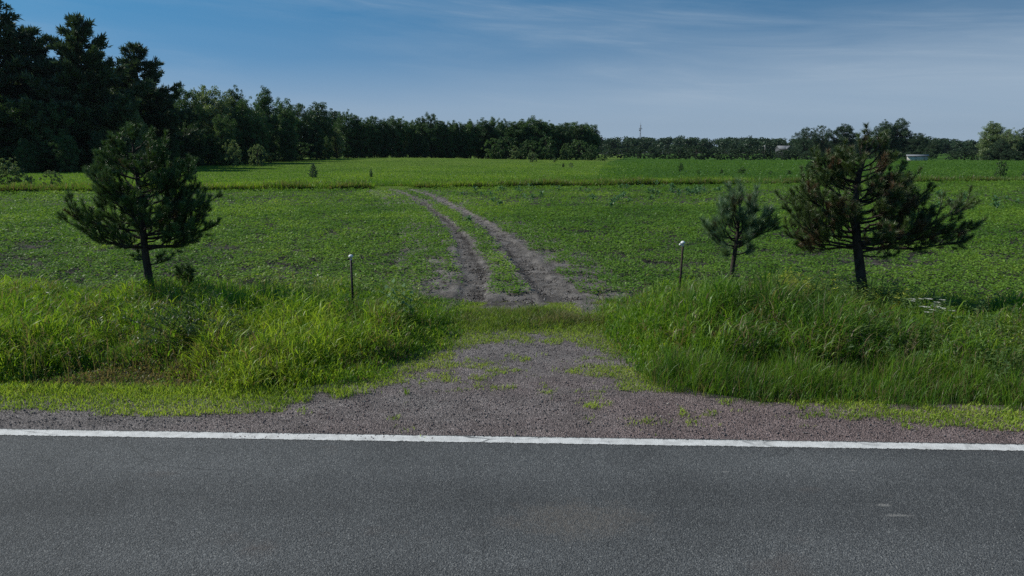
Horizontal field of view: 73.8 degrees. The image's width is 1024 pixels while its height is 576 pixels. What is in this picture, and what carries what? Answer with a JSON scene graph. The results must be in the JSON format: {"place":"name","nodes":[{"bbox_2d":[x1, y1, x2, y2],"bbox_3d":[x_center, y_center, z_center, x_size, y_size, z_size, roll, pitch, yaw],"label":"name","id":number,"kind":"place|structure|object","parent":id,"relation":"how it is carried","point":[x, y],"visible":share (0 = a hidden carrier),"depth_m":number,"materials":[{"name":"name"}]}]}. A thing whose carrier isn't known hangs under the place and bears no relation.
{"place":"outdoors","nodes":[
{"label":"outdoors","id":0,"kind":"place"},
{"bbox_2d":[2,327,436,395],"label":"verge","id":1,"kind":"structure","parent":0,"point":[109,374],"depth_m":8.46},
{"bbox_2d":[55,121,224,294],"bbox_3d":[-6.149,-1.153,11.533,2.480,3.297,1.816,0,11,0],"label":"pine tree","id":2,"kind":"object","parent":1,"relation":"on","point":[111,191],"visible":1,"depth_m":11.22,"materials":[{"name":"green plant"}]},
{"bbox_2d":[173,262,195,285],"bbox_3d":[-5.970,-0.085,12.426,0.487,0.851,0.564,-10,15,-39],"label":"shrub","id":3,"kind":"object","parent":1,"relation":"on","point":[182,268],"visible":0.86,"depth_m":12.34,"materials":[{"name":"green plant"}]},
{"bbox_2d":[118,289,263,347],"bbox_3d":[-4.263,0.506,9.170,1.974,0.989,1.217,0,11,0],"label":"clump","id":4,"kind":"object","parent":1,"relation":"on","point":[187,328],"visible":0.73,"depth_m":9.08,"materials":[{"name":"green plant"}]},
{"bbox_2d":[380,278,416,319],"bbox_3d":[-1.775,0.285,10.588,0.606,0.853,0.427,10,15,42],"label":"milkweed","id":5,"kind":"object","parent":1,"relation":"on","point":[392,291],"visible":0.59,"depth_m":10.56,"materials":[{"name":"green plant"}]},
{"bbox_2d":[0,239,1023,413],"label":"tall grass","id":6,"kind":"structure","parent":1,"relation":"on","point":[255,358],"depth_m":9.05,"materials":[{"name":"green plant"}]},
{"bbox_2d":[0,263,1023,386],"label":"roadside weeds","id":7,"kind":"object","parent":1,"relation":"on","point":[890,296],"visible":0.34,"depth_m":10.75,"materials":[{"name":"green plant"}]},
{"bbox_2d":[363,189,641,315],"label":"field track","id":8,"kind":"structure","parent":0,"point":[451,290],"depth_m":16.20,"materials":[{"name":"soil"}]},
{"bbox_2d":[0,154,1023,193],"bbox_3d":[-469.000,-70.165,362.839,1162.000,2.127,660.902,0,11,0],"label":"meadow","id":9,"kind":"structure","parent":0,"point":[473,161],"depth_m":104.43,"materials":[{"name":"green plant"}]},
{"bbox_2d":[0,96,17,155],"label":"leafy tree","id":10,"kind":"object","parent":9,"relation":"on","point":[5,121],"visible":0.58,"depth_m":86.58,"materials":[{"name":"green plant"}]},
{"bbox_2d":[0,158,30,184],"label":"bush","id":11,"kind":"object","parent":9,"relation":"on","point":[10,170],"visible":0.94,"depth_m":49.33,"materials":[{"name":"green plant"}]},
{"bbox_2d":[0,93,45,170],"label":"leafy tree","id":12,"kind":"object","parent":9,"relation":"on","point":[23,133],"visible":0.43,"depth_m":87.37,"materials":[{"name":"green plant"}]},
{"bbox_2d":[12,137,38,172],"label":"leafy tree","id":13,"kind":"object","parent":9,"relation":"on","point":[28,165],"visible":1,"depth_m":83.66,"materials":[{"name":"green plant"}]},
{"bbox_2d":[1,146,51,171],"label":"bush","id":14,"kind":"object","parent":9,"relation":"on","point":[14,148],"visible":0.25,"depth_m":86.28,"materials":[{"name":"green plant"}]},
{"bbox_2d":[0,0,93,145],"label":"pine tree","id":15,"kind":"object","parent":9,"relation":"on","point":[12,53],"visible":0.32,"depth_m":90.97,"materials":[{"name":"green plant"}]},
{"bbox_2d":[23,99,77,170],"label":"leafy tree","id":16,"kind":"object","parent":9,"relation":"on","point":[46,135],"visible":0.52,"depth_m":88.02,"materials":[{"name":"green plant"}]},
{"bbox_2d":[8,24,92,111],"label":"pine tree","id":17,"kind":"object","parent":9,"relation":"on","point":[45,51],"visible":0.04,"depth_m":94.83,"materials":[{"name":"green plant"}]},
{"bbox_2d":[39,170,62,184],"bbox_3d":[-35.315,-8.391,52.438,1.572,1.372,1.618,2,12,12],"label":"bush","id":18,"kind":"object","parent":9,"relation":"on","point":[58,179],"visible":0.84,"depth_m":52.19,"materials":[{"name":"green plant"}]},
{"bbox_2d":[33,138,84,171],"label":"bush","id":19,"kind":"object","parent":9,"relation":"on","point":[50,156],"visible":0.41,"depth_m":87.81,"materials":[{"name":"green plant"}]},
{"bbox_2d":[47,133,82,171],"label":"leafy tree","id":20,"kind":"object","parent":9,"relation":"on","point":[62,145],"visible":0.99,"depth_m":86.02,"materials":[{"name":"green plant"}]},
{"bbox_2d":[3,11,158,151],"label":"pine tree","id":21,"kind":"object","parent":9,"relation":"on","point":[72,53],"visible":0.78,"depth_m":91.66,"materials":[{"name":"green plant"}]},
{"bbox_2d":[87,130,115,169],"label":"leafy tree","id":22,"kind":"object","parent":9,"relation":"on","point":[97,142],"visible":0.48,"depth_m":90.01,"materials":[{"name":"green plant"}]},
{"bbox_2d":[92,92,128,169],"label":"leafy tree","id":23,"kind":"object","parent":9,"relation":"on","point":[122,125],"visible":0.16,"depth_m":95.27,"materials":[{"name":"green plant"}]},
{"bbox_2d":[120,110,147,163],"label":"leafy tree","id":24,"kind":"object","parent":9,"relation":"on","point":[134,118],"visible":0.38,"depth_m":93.82,"materials":[{"name":"green plant"}]},
{"bbox_2d":[108,40,206,154],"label":"pine tree","id":25,"kind":"object","parent":9,"relation":"on","point":[160,116],"visible":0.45,"depth_m":103.56,"materials":[{"name":"green plant"}]},
{"bbox_2d":[162,133,181,167],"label":"leafy tree","id":26,"kind":"object","parent":9,"relation":"on","point":[175,143],"visible":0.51,"depth_m":105.16,"materials":[{"name":"green plant"}]},
{"bbox_2d":[179,122,208,165],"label":"leafy tree","id":27,"kind":"object","parent":9,"relation":"on","point":[191,148],"visible":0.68,"depth_m":115.84,"materials":[{"name":"green plant"}]},
{"bbox_2d":[174,86,214,164],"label":"leafy tree","id":28,"kind":"object","parent":9,"relation":"on","point":[191,106],"visible":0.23,"depth_m":123.68,"materials":[{"name":"green plant"}]},
{"bbox_2d":[199,146,222,164],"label":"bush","id":29,"kind":"object","parent":9,"relation":"on","point":[210,160],"visible":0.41,"depth_m":122.00,"materials":[{"name":"green plant"}]},
{"bbox_2d":[189,85,234,163],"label":"leafy tree","id":30,"kind":"object","parent":9,"relation":"on","point":[222,110],"visible":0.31,"depth_m":129.03,"materials":[{"name":"green plant"}]},
{"bbox_2d":[208,114,237,165],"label":"leafy tree","id":31,"kind":"object","parent":9,"relation":"on","point":[225,132],"visible":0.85,"depth_m":120.66,"materials":[{"name":"green plant"}]},
{"bbox_2d":[222,140,242,166],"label":"bush","id":32,"kind":"object","parent":9,"relation":"on","point":[230,152],"visible":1,"depth_m":114.52,"materials":[{"name":"green plant"}]},
{"bbox_2d":[223,85,251,148],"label":"leafy tree","id":33,"kind":"object","parent":9,"relation":"on","point":[235,96],"visible":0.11,"depth_m":135.49,"materials":[{"name":"green plant"}]},
{"bbox_2d":[227,97,274,163],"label":"leafy tree","id":34,"kind":"object","parent":9,"relation":"on","point":[242,119],"visible":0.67,"depth_m":130.28,"materials":[{"name":"green plant"}]},
{"bbox_2d":[243,117,269,163],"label":"leafy tree","id":35,"kind":"object","parent":9,"relation":"on","point":[252,133],"visible":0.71,"depth_m":130.61,"materials":[{"name":"green plant"}]},
{"bbox_2d":[247,144,267,165],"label":"bush","id":36,"kind":"object","parent":9,"relation":"on","point":[253,155],"visible":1,"depth_m":117.64,"materials":[{"name":"green plant"}]},
{"bbox_2d":[254,86,281,161],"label":"leafy tree","id":37,"kind":"object","parent":9,"relation":"on","point":[263,102],"visible":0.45,"depth_m":144.97,"materials":[{"name":"green plant"}]},
{"bbox_2d":[270,98,301,160],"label":"leafy tree","id":38,"kind":"object","parent":9,"relation":"on","point":[286,112],"visible":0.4,"depth_m":154.44,"materials":[{"name":"green plant"}]},
{"bbox_2d":[276,118,299,161],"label":"leafy tree","id":39,"kind":"object","parent":9,"relation":"on","point":[289,146],"visible":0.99,"depth_m":145.25,"materials":[{"name":"green plant"}]},
{"bbox_2d":[280,142,315,160],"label":"bush","id":40,"kind":"object","parent":9,"relation":"on","point":[306,150],"visible":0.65,"depth_m":151.86,"materials":[{"name":"green plant"}]},
{"bbox_2d":[291,103,315,158],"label":"leafy tree","id":41,"kind":"object","parent":9,"relation":"on","point":[298,109],"visible":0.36,"depth_m":159.72,"materials":[{"name":"green plant"}]},
{"bbox_2d":[304,121,325,159],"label":"leafy tree","id":42,"kind":"object","parent":9,"relation":"on","point":[317,136],"visible":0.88,"depth_m":159.18,"materials":[{"name":"green plant"}]},
{"bbox_2d":[306,101,340,158],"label":"leafy tree","id":43,"kind":"object","parent":9,"relation":"on","point":[323,123],"visible":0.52,"depth_m":170.30,"materials":[{"name":"green plant"}]},
{"bbox_2d":[331,128,345,157],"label":"leafy tree","id":44,"kind":"object","parent":9,"relation":"on","point":[338,138],"visible":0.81,"depth_m":175.53,"materials":[{"name":"green plant"}]},
{"bbox_2d":[332,109,362,157],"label":"leafy tree","id":45,"kind":"object","parent":9,"relation":"on","point":[345,126],"visible":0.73,"depth_m":182.34,"materials":[{"name":"green plant"}]},
{"bbox_2d":[345,113,365,157],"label":"leafy tree","id":46,"kind":"object","parent":9,"relation":"on","point":[357,150],"visible":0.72,"depth_m":184.40,"materials":[{"name":"green plant"}]},
{"bbox_2d":[359,117,374,157],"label":"leafy tree","id":47,"kind":"object","parent":9,"relation":"on","point":[367,140],"visible":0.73,"depth_m":186.69,"materials":[{"name":"green plant"}]},
{"bbox_2d":[362,116,384,157],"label":"leafy tree","id":48,"kind":"object","parent":9,"relation":"on","point":[375,149],"visible":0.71,"depth_m":188.16,"materials":[{"name":"green plant"}]},
{"bbox_2d":[372,118,395,157],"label":"leafy tree","id":49,"kind":"object","parent":9,"relation":"on","point":[385,138],"visible":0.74,"depth_m":189.47,"materials":[{"name":"green plant"}]},
{"bbox_2d":[381,115,402,157],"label":"leafy tree","id":50,"kind":"object","parent":9,"relation":"on","point":[396,131],"visible":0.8,"depth_m":190.21,"materials":[{"name":"green plant"}]},
{"bbox_2d":[393,116,413,157],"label":"leafy tree","id":51,"kind":"object","parent":9,"relation":"on","point":[403,149],"visible":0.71,"depth_m":191.79,"materials":[{"name":"green plant"}]},
{"bbox_2d":[405,120,421,157],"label":"leafy tree","id":52,"kind":"object","parent":9,"relation":"on","point":[412,134],"visible":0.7,"depth_m":192.50,"materials":[{"name":"green plant"}]},
{"bbox_2d":[410,117,429,157],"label":"leafy tree","id":53,"kind":"object","parent":9,"relation":"on","point":[418,122],"visible":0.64,"depth_m":191.87,"materials":[{"name":"green plant"}]},
{"bbox_2d":[420,139,429,157],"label":"tree","id":54,"kind":"object","parent":9,"relation":"on","point":[425,148],"visible":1,"depth_m":190.39,"materials":[{"name":"green plant"}]},
{"bbox_2d":[416,112,446,157],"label":"leafy tree","id":55,"kind":"object","parent":9,"relation":"on","point":[432,137],"visible":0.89,"depth_m":191.78,"materials":[{"name":"green plant"}]},
{"bbox_2d":[433,130,448,157],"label":"tree","id":56,"kind":"object","parent":9,"relation":"on","point":[443,153],"visible":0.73,"depth_m":193.99,"materials":[{"name":"green plant"}]},
{"bbox_2d":[433,120,452,157],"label":"leafy tree","id":57,"kind":"object","parent":9,"relation":"on","point":[443,124],"visible":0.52,"depth_m":193.74,"materials":[{"name":"green plant"}]},
{"bbox_2d":[443,120,458,157],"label":"leafy tree","id":58,"kind":"object","parent":9,"relation":"on","point":[451,150],"visible":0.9,"depth_m":194.07,"materials":[{"name":"green plant"}]},
{"bbox_2d":[450,122,468,158],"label":"leafy tree","id":59,"kind":"object","parent":9,"relation":"on","point":[458,140],"visible":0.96,"depth_m":194.17,"materials":[{"name":"green plant"}]},
{"bbox_2d":[461,119,478,158],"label":"leafy tree","id":60,"kind":"object","parent":9,"relation":"on","point":[470,130],"visible":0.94,"depth_m":194.38,"materials":[{"name":"green plant"}]},
{"bbox_2d":[469,117,495,158],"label":"leafy tree","id":61,"kind":"object","parent":9,"relation":"on","point":[483,124],"visible":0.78,"depth_m":195.76,"materials":[{"name":"green plant"}]},
{"bbox_2d":[481,138,503,158],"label":"tree","id":62,"kind":"object","parent":9,"relation":"on","point":[492,146],"visible":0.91,"depth_m":185.47,"materials":[{"name":"green plant"}]},
{"bbox_2d":[492,118,510,158],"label":"leafy tree","id":63,"kind":"object","parent":9,"relation":"on","point":[498,131],"visible":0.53,"depth_m":196.10,"materials":[{"name":"green plant"}]},
{"bbox_2d":[496,134,514,158],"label":"tree","id":64,"kind":"object","parent":9,"relation":"on","point":[506,147],"visible":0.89,"depth_m":185.70,"materials":[{"name":"green plant"}]},
{"bbox_2d":[499,121,522,158],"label":"leafy tree","id":65,"kind":"object","parent":9,"relation":"on","point":[513,127],"visible":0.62,"depth_m":195.56,"materials":[{"name":"green plant"}]},
{"bbox_2d":[508,119,534,158],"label":"leafy tree","id":66,"kind":"object","parent":9,"relation":"on","point":[520,125],"visible":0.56,"depth_m":195.55,"materials":[{"name":"green plant"}]},
{"bbox_2d":[519,139,541,159],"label":"tree","id":67,"kind":"object","parent":9,"relation":"on","point":[525,143],"visible":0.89,"depth_m":185.52,"materials":[{"name":"green plant"}]},
{"bbox_2d":[519,115,544,157],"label":"leafy tree","id":68,"kind":"object","parent":9,"relation":"on","point":[532,122],"visible":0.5,"depth_m":196.66,"materials":[{"name":"green plant"}]},
{"bbox_2d":[530,119,554,158],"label":"leafy tree","id":69,"kind":"object","parent":9,"relation":"on","point":[543,127],"visible":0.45,"depth_m":197.42,"materials":[{"name":"green plant"}]},
{"bbox_2d":[537,134,557,159],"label":"tree","id":70,"kind":"object","parent":9,"relation":"on","point":[542,153],"visible":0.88,"depth_m":184.27,"materials":[{"name":"green plant"}]},
{"bbox_2d":[542,123,561,158],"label":"leafy tree","id":71,"kind":"object","parent":9,"relation":"on","point":[555,135],"visible":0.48,"depth_m":198.16,"materials":[{"name":"green plant"}]},
{"bbox_2d":[558,122,573,159],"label":"leafy tree","id":72,"kind":"object","parent":9,"relation":"on","point":[566,132],"visible":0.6,"depth_m":199.91,"materials":[{"name":"green plant"}]},
{"bbox_2d":[566,121,591,159],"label":"leafy tree","id":73,"kind":"object","parent":9,"relation":"on","point":[578,130],"visible":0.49,"depth_m":201.68,"materials":[{"name":"green plant"}]},
{"bbox_2d":[567,139,590,159],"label":"tree","id":74,"kind":"object","parent":9,"relation":"on","point":[576,143],"visible":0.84,"depth_m":187.45,"materials":[{"name":"green plant"}]},
{"bbox_2d":[576,125,597,159],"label":"leafy tree","id":75,"kind":"object","parent":9,"relation":"on","point":[588,132],"visible":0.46,"depth_m":202.29,"materials":[{"name":"green plant"}]},
{"bbox_2d":[588,124,603,159],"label":"leafy tree","id":76,"kind":"object","parent":9,"relation":"on","point":[598,141],"visible":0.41,"depth_m":204.25,"materials":[{"name":"green plant"}]},
{"bbox_2d":[0,428,1023,575],"bbox_3d":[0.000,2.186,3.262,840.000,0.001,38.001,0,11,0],"label":"road","id":77,"kind":"structure","parent":0,"point":[111,506],"depth_m":5.42,"materials":[{"name":"grey asphalt"}]},
{"bbox_2d":[0,429,1023,450],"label":"road edge line","id":78,"kind":"object","parent":77,"relation":"on","point":[690,442],"visible":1,"depth_m":6.68,"materials":[{"name":"paint"}]},
{"bbox_2d":[0,392,1023,443],"bbox_3d":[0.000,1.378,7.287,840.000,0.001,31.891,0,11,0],"label":"gravel shoulder","id":79,"kind":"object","parent":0,"point":[567,422],"visible":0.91,"depth_m":7.09},
{"bbox_2d":[0,320,1023,438],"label":"loose stones","id":80,"kind":"object","parent":79,"relation":"on","point":[999,431],"visible":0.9,"depth_m":7.38,"materials":[{"name":"grey gravel"}]},
{"bbox_2d":[0,152,1023,297],"bbox_3d":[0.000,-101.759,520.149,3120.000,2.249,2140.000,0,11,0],"label":"ground","id":81,"kind":"structure","parent":0,"point":[876,261],"depth_m":19.27,"materials":[{"name":"green plant"}]},
{"bbox_2d":[0,179,1023,297],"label":"soybean crop","id":82,"kind":"object","parent":81,"relation":"on","point":[588,212],"visible":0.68,"depth_m":21.53,"materials":[{"name":"green plant"}]},
{"bbox_2d":[0,301,1023,437],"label":"short grass","id":83,"kind":"structure","parent":81,"relation":"on","point":[548,314],"depth_m":7.98,"materials":[{"name":"green plant"}]},
{"bbox_2d":[2,193,1023,307],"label":"soil clods","id":84,"kind":"object","parent":81,"relation":"on","point":[503,300],"visible":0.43,"depth_m":17.16,"materials":[{"name":"brown soil"}]},
{"bbox_2d":[597,135,1019,155],"bbox_3d":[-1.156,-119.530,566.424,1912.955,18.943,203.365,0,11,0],"label":"wood","id":85,"kind":"object","parent":81,"relation":"on","point":[729,143],"visible":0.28,"depth_m":505.16,"materials":[{"name":"green plant"}]},
{"bbox_2d":[0,0,1023,146],"label":"sky","id":86,"kind":"structure","parent":0,"point":[710,69],"materials":[{"name":"blue"}]},
{"bbox_2d":[220,305,820,413],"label":"driveway","id":87,"kind":"structure","parent":0,"point":[690,398],"depth_m":8.01,"materials":[{"name":"grey gravel"}]},
{"bbox_2d":[598,153,1023,179],"bbox_3d":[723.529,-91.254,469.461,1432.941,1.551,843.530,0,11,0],"label":"field","id":88,"kind":"structure","parent":0,"point":[943,156],"depth_m":111.04,"materials":[{"name":"green plant"}]},
{"bbox_2d":[684,145,710,159],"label":"hedge bush","id":89,"kind":"object","parent":88,"relation":"on","point":[693,151],"visible":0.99,"depth_m":278.20,"materials":[{"name":"green plant"}]},
{"bbox_2d":[730,145,755,159],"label":"hedge bush","id":90,"kind":"object","parent":88,"relation":"on","point":[740,148],"visible":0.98,"depth_m":283.30,"materials":[{"name":"green plant"}]},
{"bbox_2d":[784,127,823,158],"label":"leafy tree","id":91,"kind":"object","parent":88,"relation":"on","point":[804,142],"visible":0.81,"depth_m":320.65,"materials":[{"name":"green plant"}]},
{"bbox_2d":[805,125,835,154],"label":"leafy tree","id":92,"kind":"object","parent":88,"relation":"on","point":[825,139],"visible":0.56,"depth_m":324.00,"materials":[{"name":"green plant"}]},
{"bbox_2d":[829,123,856,154],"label":"leafy tree","id":93,"kind":"object","parent":88,"relation":"on","point":[848,134],"visible":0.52,"depth_m":319.98,"materials":[{"name":"green plant"}]},
{"bbox_2d":[870,119,894,157],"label":"leafy tree","id":94,"kind":"object","parent":88,"relation":"on","point":[886,126],"visible":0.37,"depth_m":315.55,"materials":[{"name":"green plant"}]},
{"bbox_2d":[888,118,915,158],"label":"leafy tree","id":95,"kind":"object","parent":88,"relation":"on","point":[901,135],"visible":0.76,"depth_m":314.87,"materials":[{"name":"green plant"}]},
{"bbox_2d":[904,132,929,153],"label":"leafy tree","id":96,"kind":"object","parent":88,"relation":"on","point":[919,141],"visible":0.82,"depth_m":309.57,"materials":[{"name":"green plant"}]},
{"bbox_2d":[906,154,928,160],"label":"shed","id":97,"kind":"structure","parent":88,"relation":"on","point":[919,157],"depth_m":226.11,"materials":[{"name":"white metal"}]},
{"bbox_2d":[924,138,942,158],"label":"leafy tree","id":98,"kind":"object","parent":88,"relation":"on","point":[935,143],"visible":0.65,"depth_m":322.13,"materials":[{"name":"green plant"}]},
{"bbox_2d":[975,121,1011,159],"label":"leafy tree","id":99,"kind":"object","parent":88,"relation":"on","point":[993,132],"visible":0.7,"depth_m":243.32,"materials":[{"name":"green plant"}]},
{"bbox_2d":[989,139,1010,160],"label":"leafy tree","id":100,"kind":"object","parent":88,"relation":"on","point":[1002,145],"visible":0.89,"depth_m":234.59,"materials":[{"name":"green plant"}]},
{"bbox_2d":[994,160,1008,176],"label":"bush","id":101,"kind":"object","parent":88,"relation":"on","point":[1002,170],"visible":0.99,"depth_m":70.88,"materials":[{"name":"green plant"}]},
{"bbox_2d":[996,127,1023,159],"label":"leafy tree","id":102,"kind":"object","parent":88,"relation":"on","point":[1009,137],"visible":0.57,"depth_m":238.23,"materials":[{"name":"green plant"}]},
{"bbox_2d":[644,296,1023,404],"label":"verge","id":103,"kind":"structure","parent":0,"point":[839,396],"depth_m":7.81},
{"bbox_2d":[697,176,783,281],"bbox_3d":[4.107,-0.870,12.340,1.672,2.422,1.042,0,11,0],"label":"pine tree","id":104,"kind":"object","parent":103,"relation":"on","point":[752,227],"visible":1,"depth_m":12.21,"materials":[{"name":"green plant"}]},
{"bbox_2d":[772,121,989,300],"bbox_3d":[6.070,-1.112,11.365,3.388,3.283,2.157,5,12,23],"label":"pine tree","id":105,"kind":"object","parent":103,"relation":"on","point":[898,196],"visible":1,"depth_m":11.16,"materials":[{"name":"green plant"}]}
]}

